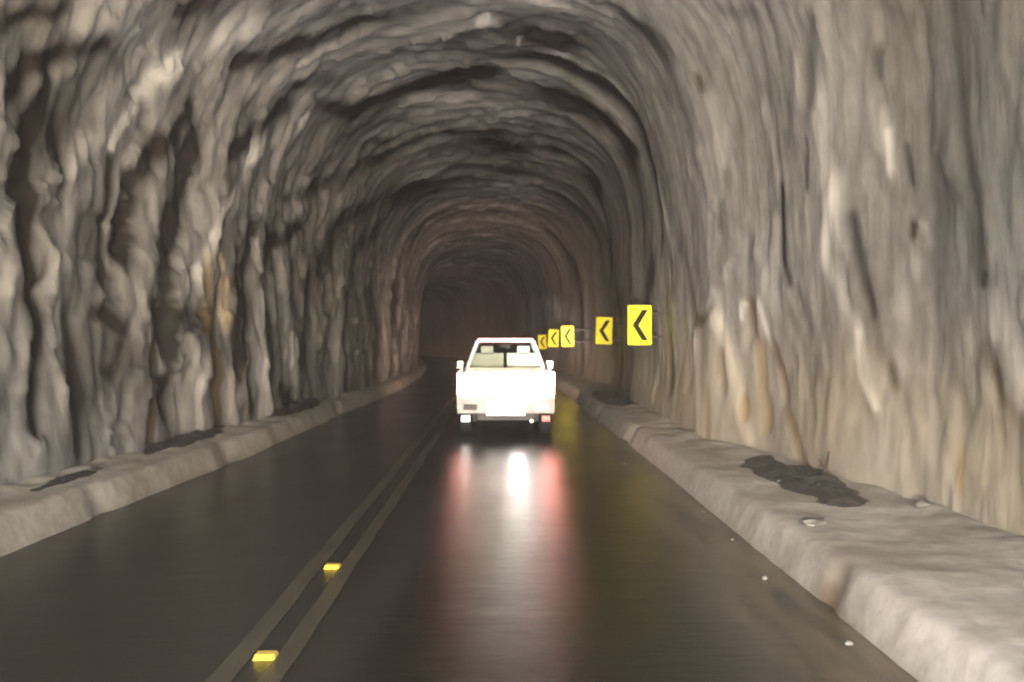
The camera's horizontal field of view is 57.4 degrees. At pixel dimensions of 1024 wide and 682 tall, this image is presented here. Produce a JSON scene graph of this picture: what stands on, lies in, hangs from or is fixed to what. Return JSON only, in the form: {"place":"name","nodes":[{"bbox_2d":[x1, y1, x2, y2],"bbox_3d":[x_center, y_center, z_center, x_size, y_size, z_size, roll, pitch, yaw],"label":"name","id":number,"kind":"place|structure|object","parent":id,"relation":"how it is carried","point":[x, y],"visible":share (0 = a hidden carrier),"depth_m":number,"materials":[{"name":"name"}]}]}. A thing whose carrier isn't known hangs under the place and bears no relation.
{"place":"outdoors","nodes":[
{"label":"outdoors","id":0,"kind":"place"},
{"bbox_2d":[0,356,918,681],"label":"road","id":1,"kind":"structure","parent":0,"point":[570,546],"depth_m":6.75,"materials":[{"name":"black asphalt"}]},
{"bbox_2d":[0,359,426,556],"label":"kerb","id":2,"kind":"structure","parent":1,"relation":"on","point":[27,517],"depth_m":10.51,"materials":[{"name":"concrete"}]},
{"bbox_2d":[29,466,103,490],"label":"puddle","id":3,"kind":"object","parent":2,"relation":"on","point":[59,480],"visible":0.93,"depth_m":9.38,"materials":[{"name":"grey liquid"}]},
{"bbox_2d":[142,425,224,454],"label":"puddle","id":4,"kind":"object","parent":2,"relation":"on","point":[185,439],"visible":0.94,"depth_m":12.76,"materials":[{"name":"grey liquid"}]},
{"bbox_2d":[268,397,324,416],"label":"puddle","id":5,"kind":"object","parent":2,"relation":"on","point":[293,407],"visible":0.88,"depth_m":18.63,"materials":[{"name":"grey liquid"}]},
{"bbox_2d":[252,650,277,660],"bbox_3d":[-1.320,1.683,5.013,0.120,0.026,0.115,0,0,-2],"label":"road stud","id":6,"kind":"object","parent":1,"relation":"on","point":[269,655],"visible":1,"depth_m":4.98,"materials":[{"name":"yellow plastic"}]},
{"bbox_2d":[323,563,341,568],"bbox_3d":[-1.343,1.684,7.003,0.120,0.026,0.115,0,0,1],"label":"road stud","id":7,"kind":"object","parent":1,"relation":"on","point":[332,565],"visible":1,"depth_m":6.97,"materials":[{"name":"yellow plastic"}]},
{"bbox_2d":[457,338,554,431],"bbox_3d":[-0.136,0.823,18.795,2.020,1.745,5.090,0,0,-1],"label":"pickup truck","id":8,"kind":"object","parent":1,"relation":"on","point":[505,378],"visible":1,"depth_m":16.40,"materials":[{"name":"white paint"}]},
{"bbox_2d":[420,353,1023,681],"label":"kerb","id":9,"kind":"structure","parent":1,"relation":"on","point":[933,592],"depth_m":6.38,"materials":[{"name":"concrete"}]},
{"bbox_2d":[591,390,636,405],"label":"puddle","id":10,"kind":"object","parent":9,"relation":"on","point":[614,398],"visible":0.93,"depth_m":21.66,"materials":[{"name":"grey liquid"}]},
{"bbox_2d":[740,455,869,507],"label":"puddle","id":11,"kind":"object","parent":9,"relation":"on","point":[830,490],"visible":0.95,"depth_m":8.91,"materials":[{"name":"grey liquid"}]},
{"bbox_2d":[819,451,829,474],"bbox_3d":[3.126,1.261,9.362,0.103,0.315,0.060,0,0,17],"label":"twig","id":12,"kind":"object","parent":11,"relation":"on","point":[825,468],"visible":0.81,"depth_m":9.36,"materials":[{"name":"brown wood"}]},
{"bbox_2d":[798,516,826,525],"bbox_3d":[2.336,1.411,7.267,0.217,0.073,0.224,0,0,16],"label":"concrete chunk","id":13,"kind":"object","parent":9,"relation":"on","point":[812,521],"visible":0.93,"depth_m":7.22,"materials":[{"name":"concrete"}]},
{"bbox_2d":[913,499,930,507],"bbox_3d":[3.350,1.334,7.655,0.111,0.081,0.154,0,0,-1],"label":"stone","id":14,"kind":"object","parent":9,"relation":"on","point":[920,503],"visible":1,"depth_m":7.62,"materials":[{"name":"grey stone"}]},
{"bbox_2d":[844,640,853,645],"bbox_3d":[1.882,1.688,5.219,0.055,0.032,0.038,0,0,-1],"label":"stone","id":15,"kind":"object","parent":1,"relation":"on","point":[849,643],"visible":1,"depth_m":5.21,"materials":[{"name":"grey stone"}]},
{"bbox_2d":[0,0,1023,536],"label":"tunnel wall","id":16,"kind":"structure","parent":0,"point":[798,224],"depth_m":12.39,"materials":[{"name":"grey stone"}]},
{"bbox_2d":[538,335,547,348],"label":"chevron sign","id":17,"kind":"object","parent":16,"relation":"attached to","point":[542,342],"visible":0.88,"depth_m":50.02,"materials":[{"name":"yellow plastic"}]},
{"bbox_2d":[548,329,561,346],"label":"chevron sign","id":18,"kind":"object","parent":16,"relation":"attached to","point":[553,339],"visible":0.78,"depth_m":41.02,"materials":[{"name":"yellow plastic"}]},
{"bbox_2d":[561,326,593,346],"bbox_3d":[2.447,-0.170,34.041,1.307,0.758,0.089,0,0,2],"label":"chevron sign","id":19,"kind":"object","parent":16,"relation":"attached to","point":[567,335],"visible":0.91,"depth_m":34.03,"materials":[{"name":"yellow plastic"}]},
{"bbox_2d":[596,317,622,343],"bbox_3d":[2.776,-0.286,26.046,0.888,0.761,0.100,0,0,2],"label":"chevron sign","id":20,"kind":"object","parent":16,"relation":"attached to","point":[603,330],"visible":0.91,"depth_m":26.03,"materials":[{"name":"yellow plastic"}]},
{"bbox_2d":[628,305,661,344],"bbox_3d":[2.575,-0.300,17.673,0.793,0.750,0.102,0,0,-8],"label":"chevron sign","id":21,"kind":"object","parent":16,"relation":"attached to","point":[639,324],"visible":0.91,"depth_m":17.63,"materials":[{"name":"yellow plastic"}]}
]}

